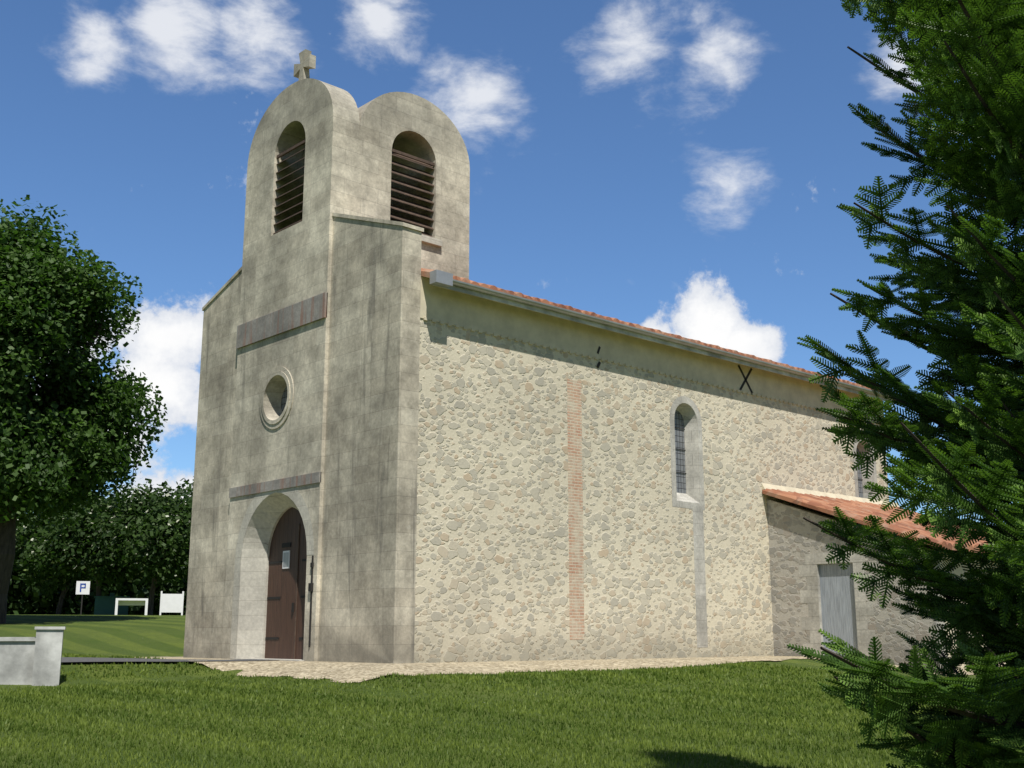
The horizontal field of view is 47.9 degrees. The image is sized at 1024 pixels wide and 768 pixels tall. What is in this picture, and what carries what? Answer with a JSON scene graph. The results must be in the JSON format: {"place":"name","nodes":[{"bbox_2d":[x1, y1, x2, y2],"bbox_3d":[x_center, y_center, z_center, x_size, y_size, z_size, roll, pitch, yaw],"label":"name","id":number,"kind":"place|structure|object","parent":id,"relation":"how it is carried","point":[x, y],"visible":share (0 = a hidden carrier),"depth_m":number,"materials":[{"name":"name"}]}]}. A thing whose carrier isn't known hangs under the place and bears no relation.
{"place":"outdoors","nodes":[
{"label":"outdoors","id":0,"kind":"place"},
{"bbox_2d":[61,657,258,661],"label":"road","id":1,"kind":"structure","parent":0,"point":[78,659],"depth_m":22.95,"materials":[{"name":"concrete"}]},
{"bbox_2d":[0,614,1015,767],"bbox_3d":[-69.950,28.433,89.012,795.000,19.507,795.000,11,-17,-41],"label":"ground","id":2,"kind":"structure","parent":0,"point":[142,635],"depth_m":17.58,"materials":[{"name":"green plant"}]},
{"bbox_2d":[7,512,33,614],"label":"tree","id":3,"kind":"object","parent":2,"relation":"on","point":[14,589],"visible":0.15,"depth_m":75.37,"materials":[{"name":"green plant"}]},
{"bbox_2d":[10,514,32,614],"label":"tree","id":4,"kind":"object","parent":2,"relation":"on","point":[20,613],"visible":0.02,"depth_m":83.41,"materials":[{"name":"green plant"}]},
{"bbox_2d":[0,627,65,685],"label":"low wall","id":5,"kind":"structure","parent":2,"relation":"on","point":[36,660],"depth_m":20.10,"materials":[{"name":"white paint"}]},
{"bbox_2d":[19,523,52,614],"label":"tree","id":6,"kind":"object","parent":2,"relation":"on","point":[34,610],"visible":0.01,"depth_m":90.49,"materials":[{"name":"green plant"}]},
{"bbox_2d":[28,598,90,614],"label":"tree","id":7,"kind":"object","parent":2,"relation":"on","point":[49,611],"visible":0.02,"depth_m":89.81,"materials":[{"name":"green plant"}]},
{"bbox_2d":[13,495,109,614],"bbox_3d":[-25.295,9.608,64.368,6.968,7.583,7.018,-3,-13,14],"label":"acacia tree","id":8,"kind":"object","parent":2,"relation":"on","point":[23,536],"visible":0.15,"depth_m":62.86,"materials":[{"name":"green plant"}]},
{"bbox_2d":[20,488,142,595],"bbox_3d":[-21.793,9.156,61.845,7.986,7.404,6.510,0,-12,-2],"label":"acacia tree","id":9,"kind":"object","parent":2,"relation":"on","point":[67,548],"visible":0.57,"depth_m":59.95,"materials":[{"name":"green plant"}]},
{"bbox_2d":[76,581,89,614],"bbox_3d":[-21.367,10.687,57.224,0.640,1.750,0.090,4,-13,-20],"label":"parking sign","id":10,"kind":"object","parent":2,"relation":"on","point":[82,587],"visible":0.94,"depth_m":57.29,"materials":[{"name":"white metal"}]},
{"bbox_2d":[0,194,167,623],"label":"tree","id":11,"kind":"object","parent":2,"relation":"on","point":[66,443],"visible":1,"depth_m":37.49,"materials":[{"name":"green plant"}]},
{"bbox_2d":[14,489,175,614],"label":"tree","id":12,"kind":"object","parent":2,"relation":"on","point":[135,589],"visible":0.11,"depth_m":75.65,"materials":[{"name":"green plant"}]},
{"bbox_2d":[94,593,129,614],"bbox_3d":[-21.335,11.795,61.353,1.800,1.320,1.100,4,-13,-18],"label":"container","id":13,"kind":"object","parent":2,"relation":"on","point":[104,605],"visible":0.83,"depth_m":60.84,"materials":[{"name":"green metal"}]},
{"bbox_2d":[52,582,179,614],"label":"tree","id":14,"kind":"object","parent":2,"relation":"on","point":[142,612],"visible":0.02,"depth_m":88.41,"materials":[{"name":"green plant"}]},
{"bbox_2d":[115,598,147,614],"bbox_3d":[-18.520,10.885,56.038,1.500,0.880,0.500,4,-13,-18],"label":"frame","id":15,"kind":"object","parent":2,"relation":"on","point":[134,601],"visible":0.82,"depth_m":56.04,"materials":[{"name":"white paint"}]},
{"bbox_2d":[78,477,192,614],"bbox_3d":[-18.729,8.753,60.535,7.100,7.698,7.198,11,-17,-41],"label":"acacia tree","id":16,"kind":"object","parent":2,"relation":"on","point":[160,547],"visible":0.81,"depth_m":59.07,"materials":[{"name":"green plant"}]},
{"bbox_2d":[144,587,186,614],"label":"tree","id":17,"kind":"object","parent":2,"relation":"on","point":[171,613],"visible":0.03,"depth_m":91.60,"materials":[{"name":"green plant"}]},
{"bbox_2d":[159,591,183,614],"bbox_3d":[-16.731,10.822,56.615,1.100,1.250,0.080,4,-13,-16],"label":"notice board","id":18,"kind":"object","parent":2,"relation":"on","point":[172,603],"visible":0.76,"depth_m":56.60,"materials":[{"name":"white paint"}]},
{"bbox_2d":[159,581,186,614],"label":"tree","id":19,"kind":"object","parent":2,"relation":"on","point":[184,609],"visible":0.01,"depth_m":90.91,"materials":[{"name":"green plant"}]},
{"bbox_2d":[155,476,193,614],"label":"tree","id":20,"kind":"object","parent":2,"relation":"on","point":[157,608],"depth_m":80.29,"materials":[{"name":"green plant"}]},
{"bbox_2d":[183,49,1005,670],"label":"church","id":21,"kind":"structure","parent":2,"relation":"on","point":[415,443],"depth_m":26.74,"materials":[{"name":"stone"}]},
{"bbox_2d":[265,507,306,658],"bbox_3d":[-5.003,4.466,25.911,0.110,3.410,1.860,11,-17,-41],"label":"door","id":22,"kind":"structure","parent":21,"relation":"in","point":[284,639],"depth_m":25.97,"materials":[{"name":"brown wood"}]},
{"bbox_2d":[786,0,1023,767],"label":"fir tree","id":23,"kind":"object","parent":2,"relation":"on","point":[976,49],"visible":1,"depth_m":5.93,"materials":[{"name":"green plant"}]},
{"bbox_2d":[0,0,1023,523],"label":"sky","id":24,"kind":"structure","parent":0,"point":[683,168],"materials":[{"name":"blue"}]},
{"bbox_2d":[135,656,973,682],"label":"gravel","id":25,"kind":"structure","parent":0,"point":[347,672],"depth_m":22.68,"materials":[{"name":"beige gravel"}]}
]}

